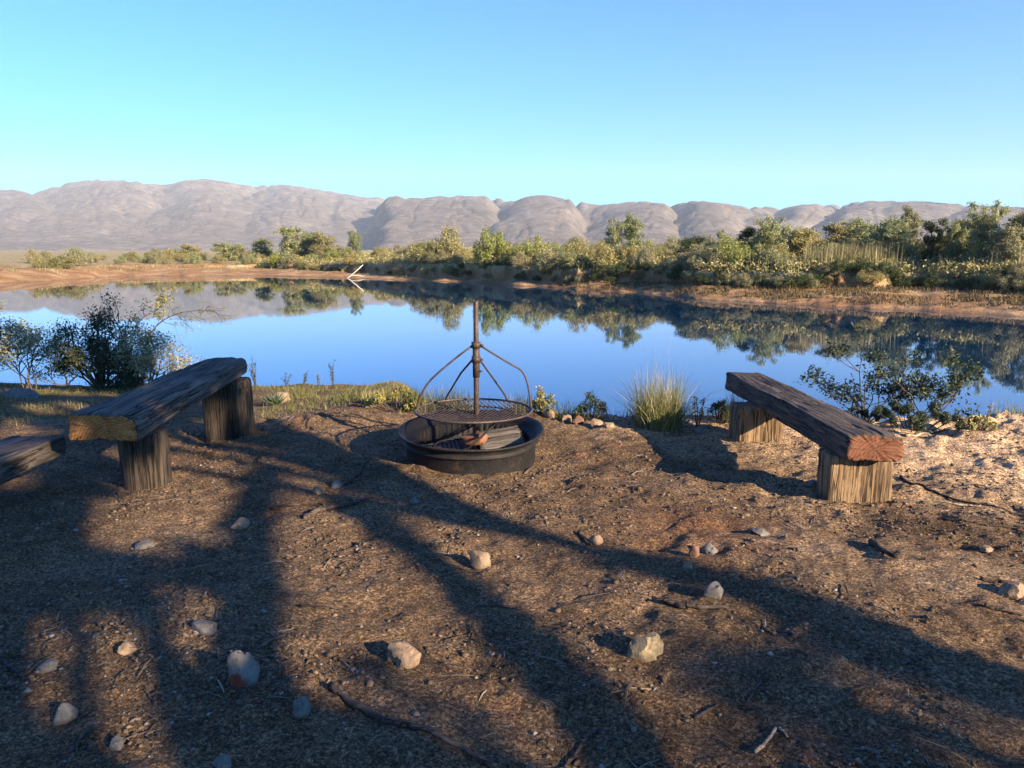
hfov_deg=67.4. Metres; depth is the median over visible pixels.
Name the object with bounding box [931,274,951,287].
bank scrub
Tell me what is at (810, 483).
stone
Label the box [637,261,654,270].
bank scrub
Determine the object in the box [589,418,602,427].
stone
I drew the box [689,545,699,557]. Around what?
stone
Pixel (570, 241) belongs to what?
scrub bush
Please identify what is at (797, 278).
bank scrub
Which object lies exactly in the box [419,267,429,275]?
bank scrub
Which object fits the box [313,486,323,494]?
stone
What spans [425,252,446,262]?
scrub bush
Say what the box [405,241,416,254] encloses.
scrub bush
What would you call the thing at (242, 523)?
stone
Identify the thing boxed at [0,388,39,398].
stone
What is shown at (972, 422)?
bush
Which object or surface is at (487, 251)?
bush
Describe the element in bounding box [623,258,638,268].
bank scrub
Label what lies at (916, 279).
bank scrub
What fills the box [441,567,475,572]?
stick
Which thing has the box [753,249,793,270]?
scrub bush
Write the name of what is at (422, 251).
bush
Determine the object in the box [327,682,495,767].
stick
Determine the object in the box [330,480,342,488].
stone
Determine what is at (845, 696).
stick
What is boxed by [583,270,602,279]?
bank scrub
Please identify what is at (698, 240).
tree
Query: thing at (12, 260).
bank
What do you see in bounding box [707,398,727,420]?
bush
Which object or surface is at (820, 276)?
bank scrub
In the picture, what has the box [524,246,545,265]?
scrub bush
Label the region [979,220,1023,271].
tree
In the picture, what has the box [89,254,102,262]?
scrub bush
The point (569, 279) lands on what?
bank scrub
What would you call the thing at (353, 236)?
tree
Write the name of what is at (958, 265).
undergrowth
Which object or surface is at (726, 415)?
grass tuft
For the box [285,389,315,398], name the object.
grass tuft
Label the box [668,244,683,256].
scrub bush
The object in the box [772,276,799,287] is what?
bank scrub
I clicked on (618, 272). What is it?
bank scrub
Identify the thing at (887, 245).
scrub bush
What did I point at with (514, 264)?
bank scrub
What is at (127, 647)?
stone
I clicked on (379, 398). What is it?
bush
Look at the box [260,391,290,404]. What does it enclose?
aloe
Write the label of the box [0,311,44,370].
shrub
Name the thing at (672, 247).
scrub bush
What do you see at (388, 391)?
grass tuft
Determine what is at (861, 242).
scrub bush
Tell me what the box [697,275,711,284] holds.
bank scrub
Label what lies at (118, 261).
scrub bush
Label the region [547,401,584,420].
grass tuft
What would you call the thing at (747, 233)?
tree
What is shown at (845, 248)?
scrub bush
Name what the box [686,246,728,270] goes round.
scrub bush
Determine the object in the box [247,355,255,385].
weed
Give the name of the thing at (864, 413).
bush
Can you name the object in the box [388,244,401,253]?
scrub bush
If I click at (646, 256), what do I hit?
scrub bush
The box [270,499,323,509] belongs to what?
stick
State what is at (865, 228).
tree
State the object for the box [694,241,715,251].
scrub bush
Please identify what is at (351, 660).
stick
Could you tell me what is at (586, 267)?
bank scrub
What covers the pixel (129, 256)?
scrub bush
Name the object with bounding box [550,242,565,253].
scrub bush
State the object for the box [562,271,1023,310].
brown grass
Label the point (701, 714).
stick
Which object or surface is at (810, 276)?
bank scrub
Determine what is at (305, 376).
weed
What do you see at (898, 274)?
bank scrub
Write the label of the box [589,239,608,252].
scrub bush
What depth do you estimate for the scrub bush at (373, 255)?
77.37 m
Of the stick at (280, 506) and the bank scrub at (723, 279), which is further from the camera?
the bank scrub at (723, 279)
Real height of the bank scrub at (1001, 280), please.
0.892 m
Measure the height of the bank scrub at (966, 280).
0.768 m
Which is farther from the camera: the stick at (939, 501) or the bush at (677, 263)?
the bush at (677, 263)
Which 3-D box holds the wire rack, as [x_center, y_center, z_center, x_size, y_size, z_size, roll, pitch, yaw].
[-0.320,0.479,5.542,0.492,0.012,0.492,5,14,-12]
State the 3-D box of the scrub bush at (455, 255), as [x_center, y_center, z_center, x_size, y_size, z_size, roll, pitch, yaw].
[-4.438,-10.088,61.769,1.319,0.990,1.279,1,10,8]
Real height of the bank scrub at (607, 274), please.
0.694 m
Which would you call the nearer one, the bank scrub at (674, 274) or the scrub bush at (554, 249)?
the bank scrub at (674, 274)
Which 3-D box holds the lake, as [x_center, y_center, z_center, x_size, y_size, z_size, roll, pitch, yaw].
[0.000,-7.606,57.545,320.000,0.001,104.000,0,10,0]
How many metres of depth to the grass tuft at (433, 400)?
7.42 m
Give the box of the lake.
[0,276,1023,421]
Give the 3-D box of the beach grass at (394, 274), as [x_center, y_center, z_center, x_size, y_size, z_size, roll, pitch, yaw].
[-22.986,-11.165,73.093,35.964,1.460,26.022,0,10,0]
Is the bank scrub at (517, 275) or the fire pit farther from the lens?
the bank scrub at (517, 275)
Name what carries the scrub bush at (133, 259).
on the bank
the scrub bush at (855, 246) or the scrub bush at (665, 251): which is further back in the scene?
the scrub bush at (665, 251)
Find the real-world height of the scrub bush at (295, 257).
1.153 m
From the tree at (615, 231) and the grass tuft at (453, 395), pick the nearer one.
the grass tuft at (453, 395)
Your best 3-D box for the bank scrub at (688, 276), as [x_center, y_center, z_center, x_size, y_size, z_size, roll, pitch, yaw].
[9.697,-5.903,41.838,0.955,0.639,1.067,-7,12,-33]
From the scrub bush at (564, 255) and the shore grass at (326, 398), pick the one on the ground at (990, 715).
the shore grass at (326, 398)
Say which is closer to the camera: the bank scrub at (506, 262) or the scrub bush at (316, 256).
the bank scrub at (506, 262)
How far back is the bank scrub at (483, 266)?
57.89 m
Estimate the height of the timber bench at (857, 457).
0.581 m
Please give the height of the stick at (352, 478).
0.046 m
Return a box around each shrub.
[0,296,74,390]
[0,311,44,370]
[27,298,164,391]
[89,288,149,387]
[104,322,200,383]
[140,287,237,385]
[792,321,993,419]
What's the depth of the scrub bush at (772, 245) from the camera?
40.66 m
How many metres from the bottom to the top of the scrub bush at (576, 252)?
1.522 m
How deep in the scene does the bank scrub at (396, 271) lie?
66.12 m
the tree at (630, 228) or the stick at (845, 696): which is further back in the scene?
the tree at (630, 228)
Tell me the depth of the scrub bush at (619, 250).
51.61 m
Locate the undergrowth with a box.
[254,243,1023,277]
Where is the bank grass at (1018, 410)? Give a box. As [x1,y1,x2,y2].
[463,395,1023,418]
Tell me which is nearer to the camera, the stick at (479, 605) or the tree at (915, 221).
the stick at (479, 605)
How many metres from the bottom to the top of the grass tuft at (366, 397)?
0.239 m
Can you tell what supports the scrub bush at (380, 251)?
on the bank
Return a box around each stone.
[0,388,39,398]
[36,658,58,673]
[53,703,78,725]
[109,734,123,750]
[117,640,136,655]
[134,540,154,549]
[191,619,216,635]
[211,754,231,767]
[227,650,259,689]
[230,517,249,529]
[272,392,289,402]
[292,696,311,717]
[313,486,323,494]
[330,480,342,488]
[362,401,374,407]
[387,640,420,669]
[409,497,418,503]
[470,550,490,568]
[543,408,557,419]
[562,414,571,421]
[572,415,583,424]
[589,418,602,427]
[589,534,602,544]
[604,422,613,427]
[626,632,663,661]
[682,562,692,569]
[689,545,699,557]
[693,426,705,434]
[701,543,717,554]
[703,581,723,598]
[750,528,769,535]
[805,480,816,487]
[979,545,992,552]
[998,582,1023,599]
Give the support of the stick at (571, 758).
on the ground at (990, 715)
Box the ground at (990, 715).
[0,381,1023,767]
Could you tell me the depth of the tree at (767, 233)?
43.85 m
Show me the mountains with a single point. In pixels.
(114, 215)
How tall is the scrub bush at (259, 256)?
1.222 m
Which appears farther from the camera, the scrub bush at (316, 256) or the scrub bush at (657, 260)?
the scrub bush at (316, 256)
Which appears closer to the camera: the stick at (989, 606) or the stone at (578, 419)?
the stick at (989, 606)
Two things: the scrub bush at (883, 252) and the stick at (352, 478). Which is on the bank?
the scrub bush at (883, 252)
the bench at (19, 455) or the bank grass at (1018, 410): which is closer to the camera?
the bench at (19, 455)
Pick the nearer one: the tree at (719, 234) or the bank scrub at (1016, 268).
the bank scrub at (1016, 268)
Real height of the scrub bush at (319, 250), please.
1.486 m
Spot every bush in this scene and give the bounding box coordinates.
[21,248,43,262]
[30,256,49,267]
[37,251,52,260]
[47,256,80,268]
[55,248,94,265]
[64,248,91,260]
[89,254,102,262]
[96,254,109,259]
[113,259,122,263]
[117,255,126,261]
[126,251,137,260]
[131,255,142,261]
[136,258,147,262]
[138,370,164,383]
[143,250,165,263]
[161,247,173,260]
[161,259,171,264]
[170,253,183,261]
[183,254,190,261]
[185,250,202,263]
[199,251,210,258]
[211,255,223,262]
[238,250,251,259]
[241,253,257,263]
[247,257,256,263]
[254,252,269,259]
[266,252,282,263]
[281,252,292,262]
[287,254,302,262]
[304,253,321,260]
[313,249,325,259]
[321,249,339,261]
[339,249,351,259]
[342,250,359,266]
[356,250,365,258]
[364,384,425,412]
[369,247,389,258]
[374,247,387,257]
[375,251,394,262]
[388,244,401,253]
[394,246,410,255]
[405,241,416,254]
[408,237,438,262]
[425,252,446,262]
[431,224,468,256]
[433,250,450,262]
[450,253,464,262]
[471,225,511,263]
[509,232,553,263]
[510,252,530,265]
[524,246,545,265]
[529,389,557,413]
[533,254,552,261]
[536,250,562,274]
[544,240,565,250]
[546,246,559,257]
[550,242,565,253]
[554,251,591,267]
[559,244,573,258]
[561,238,596,265]
[564,236,592,247]
[566,247,581,259]
[572,389,607,420]
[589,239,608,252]
[591,244,614,266]
[592,245,615,265]
[592,246,618,262]
[610,240,628,263]
[620,244,641,260]
[630,247,656,269]
[641,245,662,259]
[642,238,656,247]
[650,246,670,259]
[650,253,659,268]
[657,236,677,250]
[664,240,682,254]
[664,243,680,254]
[667,252,694,270]
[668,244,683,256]
[679,242,713,267]
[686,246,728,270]
[688,256,707,270]
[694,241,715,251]
[700,232,716,245]
[702,232,756,269]
[703,246,731,268]
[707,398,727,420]
[751,248,788,267]
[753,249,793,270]
[758,243,782,260]
[760,245,781,269]
[777,243,797,262]
[811,241,838,255]
[822,243,867,258]
[828,244,859,256]
[844,406,880,423]
[853,235,870,249]
[868,245,894,260]
[871,399,967,434]
[876,239,914,259]
[942,234,974,263]
[962,414,998,430]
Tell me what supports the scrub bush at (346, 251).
on the bank
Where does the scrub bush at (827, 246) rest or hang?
on the bank
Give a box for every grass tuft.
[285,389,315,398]
[331,387,363,400]
[359,386,391,403]
[372,381,404,400]
[399,384,439,413]
[420,384,464,412]
[433,386,489,410]
[506,389,546,414]
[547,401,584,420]
[714,388,746,422]
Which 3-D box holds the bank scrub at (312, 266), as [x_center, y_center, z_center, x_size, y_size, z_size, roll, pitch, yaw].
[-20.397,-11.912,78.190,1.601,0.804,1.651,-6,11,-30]
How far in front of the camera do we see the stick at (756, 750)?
2.41 m
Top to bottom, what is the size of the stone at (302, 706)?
0.082 m
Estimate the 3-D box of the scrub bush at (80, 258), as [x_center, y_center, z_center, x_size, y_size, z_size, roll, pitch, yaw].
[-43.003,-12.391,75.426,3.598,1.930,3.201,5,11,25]
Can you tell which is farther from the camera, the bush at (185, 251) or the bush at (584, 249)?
the bush at (185, 251)
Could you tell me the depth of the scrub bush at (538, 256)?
54.02 m
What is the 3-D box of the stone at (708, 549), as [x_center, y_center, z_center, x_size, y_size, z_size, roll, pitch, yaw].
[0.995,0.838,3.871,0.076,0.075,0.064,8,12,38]
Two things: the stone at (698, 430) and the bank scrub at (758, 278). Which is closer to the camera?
the stone at (698, 430)
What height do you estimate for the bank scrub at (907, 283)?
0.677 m
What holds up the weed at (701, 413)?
on the ground at (990, 715)
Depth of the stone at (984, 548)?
3.89 m
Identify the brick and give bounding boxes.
[460,433,487,445]
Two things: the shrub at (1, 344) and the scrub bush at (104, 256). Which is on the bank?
the scrub bush at (104, 256)
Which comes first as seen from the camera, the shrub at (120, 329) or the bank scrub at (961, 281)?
the shrub at (120, 329)
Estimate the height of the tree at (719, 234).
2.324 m
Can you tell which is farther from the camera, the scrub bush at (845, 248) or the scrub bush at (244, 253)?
the scrub bush at (244, 253)
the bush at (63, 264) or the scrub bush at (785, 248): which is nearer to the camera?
the scrub bush at (785, 248)
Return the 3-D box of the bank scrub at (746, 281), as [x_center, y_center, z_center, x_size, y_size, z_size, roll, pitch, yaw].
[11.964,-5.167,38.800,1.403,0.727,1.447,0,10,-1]
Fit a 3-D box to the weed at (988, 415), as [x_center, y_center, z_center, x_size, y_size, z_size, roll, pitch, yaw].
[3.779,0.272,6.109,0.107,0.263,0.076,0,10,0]
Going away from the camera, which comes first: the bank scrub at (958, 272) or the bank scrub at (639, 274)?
the bank scrub at (958, 272)
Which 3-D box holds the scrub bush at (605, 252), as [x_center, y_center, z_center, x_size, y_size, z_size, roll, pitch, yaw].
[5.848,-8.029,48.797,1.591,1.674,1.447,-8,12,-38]
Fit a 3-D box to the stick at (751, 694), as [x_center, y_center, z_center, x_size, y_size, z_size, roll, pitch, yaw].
[0.880,1.043,2.684,0.042,0.059,0.325,7,12,36]
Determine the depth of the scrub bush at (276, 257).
82.31 m
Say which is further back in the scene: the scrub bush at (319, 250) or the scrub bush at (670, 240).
the scrub bush at (319, 250)
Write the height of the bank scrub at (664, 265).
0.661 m
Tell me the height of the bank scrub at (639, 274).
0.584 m
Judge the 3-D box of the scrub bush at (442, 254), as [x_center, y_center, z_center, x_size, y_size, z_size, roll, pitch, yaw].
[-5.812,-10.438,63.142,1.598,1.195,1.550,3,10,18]
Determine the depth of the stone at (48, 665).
2.78 m
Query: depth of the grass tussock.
6.56 m
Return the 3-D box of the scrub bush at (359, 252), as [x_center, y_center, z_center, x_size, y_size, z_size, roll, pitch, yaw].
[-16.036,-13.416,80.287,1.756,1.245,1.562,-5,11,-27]
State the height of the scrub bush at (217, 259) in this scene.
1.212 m
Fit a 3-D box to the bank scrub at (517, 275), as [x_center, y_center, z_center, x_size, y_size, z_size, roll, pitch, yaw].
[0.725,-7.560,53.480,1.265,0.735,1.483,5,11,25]
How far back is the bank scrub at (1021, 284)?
32.17 m
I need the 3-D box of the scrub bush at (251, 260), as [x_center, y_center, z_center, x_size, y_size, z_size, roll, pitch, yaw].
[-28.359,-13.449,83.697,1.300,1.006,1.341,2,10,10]
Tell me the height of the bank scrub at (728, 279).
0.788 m
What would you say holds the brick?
in the fire pit
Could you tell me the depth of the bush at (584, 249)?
50.72 m
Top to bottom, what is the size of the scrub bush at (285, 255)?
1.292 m
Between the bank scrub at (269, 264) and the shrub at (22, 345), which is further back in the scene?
the bank scrub at (269, 264)
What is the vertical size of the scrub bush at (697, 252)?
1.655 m
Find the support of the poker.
in the fire pit
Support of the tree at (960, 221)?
on the bank
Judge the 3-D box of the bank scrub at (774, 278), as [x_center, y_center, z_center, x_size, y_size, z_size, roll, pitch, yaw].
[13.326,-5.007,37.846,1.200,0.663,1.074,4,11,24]
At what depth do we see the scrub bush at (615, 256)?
51.06 m
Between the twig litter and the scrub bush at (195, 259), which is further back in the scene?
the scrub bush at (195, 259)
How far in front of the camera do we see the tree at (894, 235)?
39.70 m
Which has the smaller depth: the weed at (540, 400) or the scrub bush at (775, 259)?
the weed at (540, 400)
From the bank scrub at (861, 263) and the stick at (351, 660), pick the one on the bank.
the bank scrub at (861, 263)
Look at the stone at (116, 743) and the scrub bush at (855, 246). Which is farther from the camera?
the scrub bush at (855, 246)
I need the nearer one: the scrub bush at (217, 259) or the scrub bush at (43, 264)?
the scrub bush at (43, 264)
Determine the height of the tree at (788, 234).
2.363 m
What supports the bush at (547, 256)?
on the bank
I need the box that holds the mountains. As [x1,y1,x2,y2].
[0,179,1023,250]
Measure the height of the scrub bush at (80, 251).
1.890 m
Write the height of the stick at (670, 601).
0.051 m
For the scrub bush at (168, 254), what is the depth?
95.61 m
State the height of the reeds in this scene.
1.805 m
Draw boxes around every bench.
[0,435,65,483]
[67,357,254,490]
[725,372,903,502]
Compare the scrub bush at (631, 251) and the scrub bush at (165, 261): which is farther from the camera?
the scrub bush at (165, 261)
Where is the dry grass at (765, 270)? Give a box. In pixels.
[243,255,1015,281]
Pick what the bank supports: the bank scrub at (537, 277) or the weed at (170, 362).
the bank scrub at (537, 277)
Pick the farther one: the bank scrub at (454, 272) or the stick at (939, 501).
the bank scrub at (454, 272)
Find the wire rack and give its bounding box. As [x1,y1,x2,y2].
[434,438,479,449]
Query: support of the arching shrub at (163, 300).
on the ground at (990, 715)
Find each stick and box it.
[0,656,36,686]
[68,726,105,754]
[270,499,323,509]
[299,604,353,609]
[301,496,376,519]
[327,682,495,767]
[339,658,377,662]
[343,458,366,485]
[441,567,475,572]
[477,604,521,609]
[559,728,598,767]
[577,530,591,545]
[650,595,729,610]
[693,702,726,719]
[741,658,773,709]
[753,724,792,753]
[832,685,897,705]
[868,538,898,557]
[899,475,1023,514]
[904,432,932,436]
[921,500,981,506]
[941,518,1022,528]
[980,576,1012,582]
[984,603,1022,615]
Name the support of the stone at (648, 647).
on the ground at (990, 715)
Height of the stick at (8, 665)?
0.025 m
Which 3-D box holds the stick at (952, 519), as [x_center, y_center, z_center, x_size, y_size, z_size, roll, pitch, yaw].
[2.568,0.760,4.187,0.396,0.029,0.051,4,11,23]
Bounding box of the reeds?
[735,241,1023,274]
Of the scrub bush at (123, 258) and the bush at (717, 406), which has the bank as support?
the scrub bush at (123, 258)
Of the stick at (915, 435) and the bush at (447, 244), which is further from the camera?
the bush at (447, 244)
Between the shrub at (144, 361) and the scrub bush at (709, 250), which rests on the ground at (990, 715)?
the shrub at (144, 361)
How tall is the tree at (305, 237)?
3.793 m
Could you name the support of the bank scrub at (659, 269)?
on the bank
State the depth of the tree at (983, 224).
37.24 m
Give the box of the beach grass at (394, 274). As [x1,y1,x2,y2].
[4,261,439,277]
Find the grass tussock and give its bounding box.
[589,341,722,432]
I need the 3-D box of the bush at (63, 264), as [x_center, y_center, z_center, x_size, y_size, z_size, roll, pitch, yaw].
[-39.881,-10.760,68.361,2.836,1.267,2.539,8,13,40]
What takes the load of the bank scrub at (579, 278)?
on the bank
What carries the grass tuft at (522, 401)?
on the ground at (990, 715)
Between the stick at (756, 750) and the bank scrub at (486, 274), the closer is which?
the stick at (756, 750)
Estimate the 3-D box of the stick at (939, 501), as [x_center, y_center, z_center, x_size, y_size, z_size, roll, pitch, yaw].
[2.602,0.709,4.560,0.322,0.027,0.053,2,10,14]
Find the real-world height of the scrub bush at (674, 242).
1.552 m
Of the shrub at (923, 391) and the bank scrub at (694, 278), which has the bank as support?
the bank scrub at (694, 278)
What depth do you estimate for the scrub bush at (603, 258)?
48.41 m
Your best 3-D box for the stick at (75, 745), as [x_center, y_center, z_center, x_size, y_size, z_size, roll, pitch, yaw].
[-1.319,1.097,2.377,0.044,0.027,0.136,2,10,10]
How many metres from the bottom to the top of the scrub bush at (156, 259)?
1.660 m
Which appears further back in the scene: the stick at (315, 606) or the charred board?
the charred board
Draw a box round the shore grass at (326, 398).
[0,379,433,426]
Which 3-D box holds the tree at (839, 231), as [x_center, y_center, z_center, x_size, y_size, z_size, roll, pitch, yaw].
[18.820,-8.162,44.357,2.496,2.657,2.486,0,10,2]
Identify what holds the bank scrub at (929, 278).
on the bank
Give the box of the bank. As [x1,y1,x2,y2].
[0,248,1023,316]
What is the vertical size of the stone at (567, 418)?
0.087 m
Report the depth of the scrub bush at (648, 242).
67.94 m
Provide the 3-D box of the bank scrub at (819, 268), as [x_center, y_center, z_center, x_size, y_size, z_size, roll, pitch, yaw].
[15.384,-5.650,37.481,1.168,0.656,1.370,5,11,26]
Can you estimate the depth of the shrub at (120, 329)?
11.55 m
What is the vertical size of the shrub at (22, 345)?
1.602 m
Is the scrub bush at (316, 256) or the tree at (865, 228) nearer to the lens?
the tree at (865, 228)
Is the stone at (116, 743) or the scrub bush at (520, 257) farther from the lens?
the scrub bush at (520, 257)
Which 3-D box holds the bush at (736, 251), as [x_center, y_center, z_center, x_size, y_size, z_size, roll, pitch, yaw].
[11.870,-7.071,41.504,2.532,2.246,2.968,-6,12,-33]
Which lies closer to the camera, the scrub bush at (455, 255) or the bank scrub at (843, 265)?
the bank scrub at (843, 265)
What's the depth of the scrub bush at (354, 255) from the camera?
73.87 m
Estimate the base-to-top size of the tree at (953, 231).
2.527 m
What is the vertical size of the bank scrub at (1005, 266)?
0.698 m
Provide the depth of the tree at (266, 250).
94.42 m
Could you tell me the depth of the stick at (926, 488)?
4.67 m
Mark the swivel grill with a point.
(476, 360)
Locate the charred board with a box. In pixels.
[479,426,524,448]
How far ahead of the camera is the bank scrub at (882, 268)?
36.27 m
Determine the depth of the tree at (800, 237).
43.49 m
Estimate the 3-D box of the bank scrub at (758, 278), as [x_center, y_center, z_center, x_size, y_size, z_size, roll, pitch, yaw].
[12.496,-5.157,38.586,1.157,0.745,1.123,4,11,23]
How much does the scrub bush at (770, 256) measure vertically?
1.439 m
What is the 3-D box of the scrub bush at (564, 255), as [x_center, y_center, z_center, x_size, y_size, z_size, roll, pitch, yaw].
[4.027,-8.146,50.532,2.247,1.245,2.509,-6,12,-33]
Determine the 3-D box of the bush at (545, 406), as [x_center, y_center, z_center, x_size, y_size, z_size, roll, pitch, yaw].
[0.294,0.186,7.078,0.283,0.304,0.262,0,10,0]
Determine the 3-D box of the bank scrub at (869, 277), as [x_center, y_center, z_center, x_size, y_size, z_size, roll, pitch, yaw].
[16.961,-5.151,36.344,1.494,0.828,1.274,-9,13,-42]
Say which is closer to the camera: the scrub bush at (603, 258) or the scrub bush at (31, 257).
the scrub bush at (603, 258)
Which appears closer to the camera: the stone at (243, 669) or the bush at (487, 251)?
the stone at (243, 669)
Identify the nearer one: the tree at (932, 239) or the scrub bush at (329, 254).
the tree at (932, 239)
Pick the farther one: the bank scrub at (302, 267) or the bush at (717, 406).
the bank scrub at (302, 267)
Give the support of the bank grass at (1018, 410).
on the ground at (990, 715)
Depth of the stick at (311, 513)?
4.59 m
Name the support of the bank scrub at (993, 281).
on the bank
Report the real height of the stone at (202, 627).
0.061 m
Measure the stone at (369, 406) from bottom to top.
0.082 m
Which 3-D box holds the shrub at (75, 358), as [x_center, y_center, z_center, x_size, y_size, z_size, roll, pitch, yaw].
[-6.398,-0.499,11.842,2.002,1.693,1.607,-4,11,-21]
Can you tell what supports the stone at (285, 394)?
on the ground at (990, 715)
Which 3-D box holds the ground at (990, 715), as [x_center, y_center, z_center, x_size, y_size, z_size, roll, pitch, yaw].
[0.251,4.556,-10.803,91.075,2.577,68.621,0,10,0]
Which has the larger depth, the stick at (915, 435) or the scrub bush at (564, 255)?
the scrub bush at (564, 255)
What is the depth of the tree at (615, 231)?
57.60 m
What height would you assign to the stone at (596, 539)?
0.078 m
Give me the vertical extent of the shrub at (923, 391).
1.448 m
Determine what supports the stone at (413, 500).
on the ground at (990, 715)
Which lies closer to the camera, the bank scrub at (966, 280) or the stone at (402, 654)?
the stone at (402, 654)
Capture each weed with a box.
[163,343,180,372]
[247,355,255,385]
[303,371,307,386]
[328,359,334,387]
[535,384,544,413]
[692,396,705,426]
[983,403,993,428]
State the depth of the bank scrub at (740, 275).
39.22 m
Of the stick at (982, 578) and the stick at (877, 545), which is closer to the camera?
the stick at (982, 578)
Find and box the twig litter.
[0,403,1023,767]
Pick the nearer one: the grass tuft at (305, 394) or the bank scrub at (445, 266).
the grass tuft at (305, 394)
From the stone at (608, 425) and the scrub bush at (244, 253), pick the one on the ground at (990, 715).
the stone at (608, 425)
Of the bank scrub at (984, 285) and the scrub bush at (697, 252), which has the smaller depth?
the bank scrub at (984, 285)
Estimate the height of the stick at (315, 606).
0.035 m
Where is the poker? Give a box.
[467,419,496,448]
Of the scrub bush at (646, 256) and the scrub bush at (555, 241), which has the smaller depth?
the scrub bush at (646, 256)
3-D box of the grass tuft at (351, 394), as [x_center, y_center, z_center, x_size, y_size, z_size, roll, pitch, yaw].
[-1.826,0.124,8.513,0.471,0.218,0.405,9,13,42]
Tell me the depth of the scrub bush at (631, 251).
50.74 m
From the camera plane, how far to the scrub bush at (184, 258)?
88.92 m
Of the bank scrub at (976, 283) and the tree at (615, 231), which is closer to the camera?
the bank scrub at (976, 283)
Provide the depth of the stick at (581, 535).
4.08 m
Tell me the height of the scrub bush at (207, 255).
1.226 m
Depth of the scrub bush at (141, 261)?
85.62 m
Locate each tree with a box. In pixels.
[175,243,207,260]
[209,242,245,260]
[246,237,279,256]
[272,225,307,257]
[291,231,325,259]
[307,230,339,257]
[344,229,361,252]
[603,218,626,251]
[622,212,647,252]
[674,234,709,254]
[716,228,724,247]
[735,225,759,252]
[741,216,792,254]
[781,225,807,247]
[787,227,828,259]
[820,220,861,249]
[838,216,877,245]
[862,214,912,247]
[880,227,923,263]
[900,203,925,255]
[915,217,950,265]
[942,222,969,261]
[944,218,978,250]
[960,199,1012,265]
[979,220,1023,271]
[993,211,1023,262]
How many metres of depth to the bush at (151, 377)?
12.23 m
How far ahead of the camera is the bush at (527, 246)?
55.34 m
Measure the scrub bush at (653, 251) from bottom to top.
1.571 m
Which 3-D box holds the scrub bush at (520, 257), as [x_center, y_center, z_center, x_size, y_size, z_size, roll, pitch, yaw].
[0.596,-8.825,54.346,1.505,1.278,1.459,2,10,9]
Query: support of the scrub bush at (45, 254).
on the bank
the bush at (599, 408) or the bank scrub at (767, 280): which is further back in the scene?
the bank scrub at (767, 280)
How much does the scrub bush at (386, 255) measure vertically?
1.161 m
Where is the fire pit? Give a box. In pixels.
[398,410,543,474]
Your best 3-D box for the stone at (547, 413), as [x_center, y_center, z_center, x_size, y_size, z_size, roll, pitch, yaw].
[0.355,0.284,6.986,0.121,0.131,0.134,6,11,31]
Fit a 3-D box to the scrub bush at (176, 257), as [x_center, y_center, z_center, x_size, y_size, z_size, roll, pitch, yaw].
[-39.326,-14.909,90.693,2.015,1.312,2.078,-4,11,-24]
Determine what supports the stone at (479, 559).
on the ground at (990, 715)
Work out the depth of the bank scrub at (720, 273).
40.07 m
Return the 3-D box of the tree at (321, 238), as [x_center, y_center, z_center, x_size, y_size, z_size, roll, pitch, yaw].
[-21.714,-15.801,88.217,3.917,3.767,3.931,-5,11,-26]
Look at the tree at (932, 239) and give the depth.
39.54 m
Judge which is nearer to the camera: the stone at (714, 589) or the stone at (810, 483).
the stone at (714, 589)
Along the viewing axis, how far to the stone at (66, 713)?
2.50 m
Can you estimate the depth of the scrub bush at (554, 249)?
56.74 m
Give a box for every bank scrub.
[265,263,274,267]
[297,264,307,269]
[305,263,318,269]
[392,268,402,273]
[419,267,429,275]
[441,264,454,274]
[450,268,460,276]
[462,270,471,275]
[478,262,488,268]
[481,272,492,278]
[499,256,513,266]
[512,261,523,269]
[513,270,529,279]
[532,275,540,280]
[563,274,573,281]
[575,275,585,281]
[579,261,592,269]
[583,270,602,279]
[591,263,612,273]
[600,272,617,281]
[608,264,631,276]
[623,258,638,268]
[633,270,646,279]
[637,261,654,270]
[653,266,664,274]
[654,260,671,269]
[666,265,683,279]
[680,270,694,280]
[689,271,708,283]
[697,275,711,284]
[713,267,726,276]
[716,273,736,284]
[717,275,739,284]
[731,274,749,284]
[734,275,761,286]
[751,274,770,285]
[757,273,771,286]
[770,276,787,285]
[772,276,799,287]
[782,272,814,288]
[792,272,819,287]
[813,272,832,282]
[815,262,837,274]
[824,258,852,275]
[850,256,873,271]
[856,267,885,283]
[872,260,897,274]
[885,267,906,281]
[891,276,915,287]
[899,276,925,286]
[919,271,949,287]
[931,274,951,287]
[948,269,964,278]
[948,278,972,288]
[955,274,980,288]
[968,277,980,286]
[973,281,996,288]
[980,272,1018,288]
[996,272,1023,290]
[998,262,1013,275]
[1006,260,1023,276]
[1014,281,1023,290]
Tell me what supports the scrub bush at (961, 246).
on the bank
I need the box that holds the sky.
[0,0,1023,209]
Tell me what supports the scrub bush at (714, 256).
on the bank
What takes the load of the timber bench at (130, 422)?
on the ground at (990, 715)
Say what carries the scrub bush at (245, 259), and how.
on the bank
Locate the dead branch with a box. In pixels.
[347,265,362,277]
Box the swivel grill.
[414,301,532,448]
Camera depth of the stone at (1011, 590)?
3.32 m
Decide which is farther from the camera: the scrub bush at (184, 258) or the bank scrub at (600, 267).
the scrub bush at (184, 258)
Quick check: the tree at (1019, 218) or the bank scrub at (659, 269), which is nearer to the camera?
the tree at (1019, 218)
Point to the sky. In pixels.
(778, 104)
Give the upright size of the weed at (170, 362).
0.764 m
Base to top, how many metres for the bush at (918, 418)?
0.313 m
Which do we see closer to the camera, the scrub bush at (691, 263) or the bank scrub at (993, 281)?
the bank scrub at (993, 281)
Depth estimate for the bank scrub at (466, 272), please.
59.57 m
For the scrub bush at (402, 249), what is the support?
on the bank
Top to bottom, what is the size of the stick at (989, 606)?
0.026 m

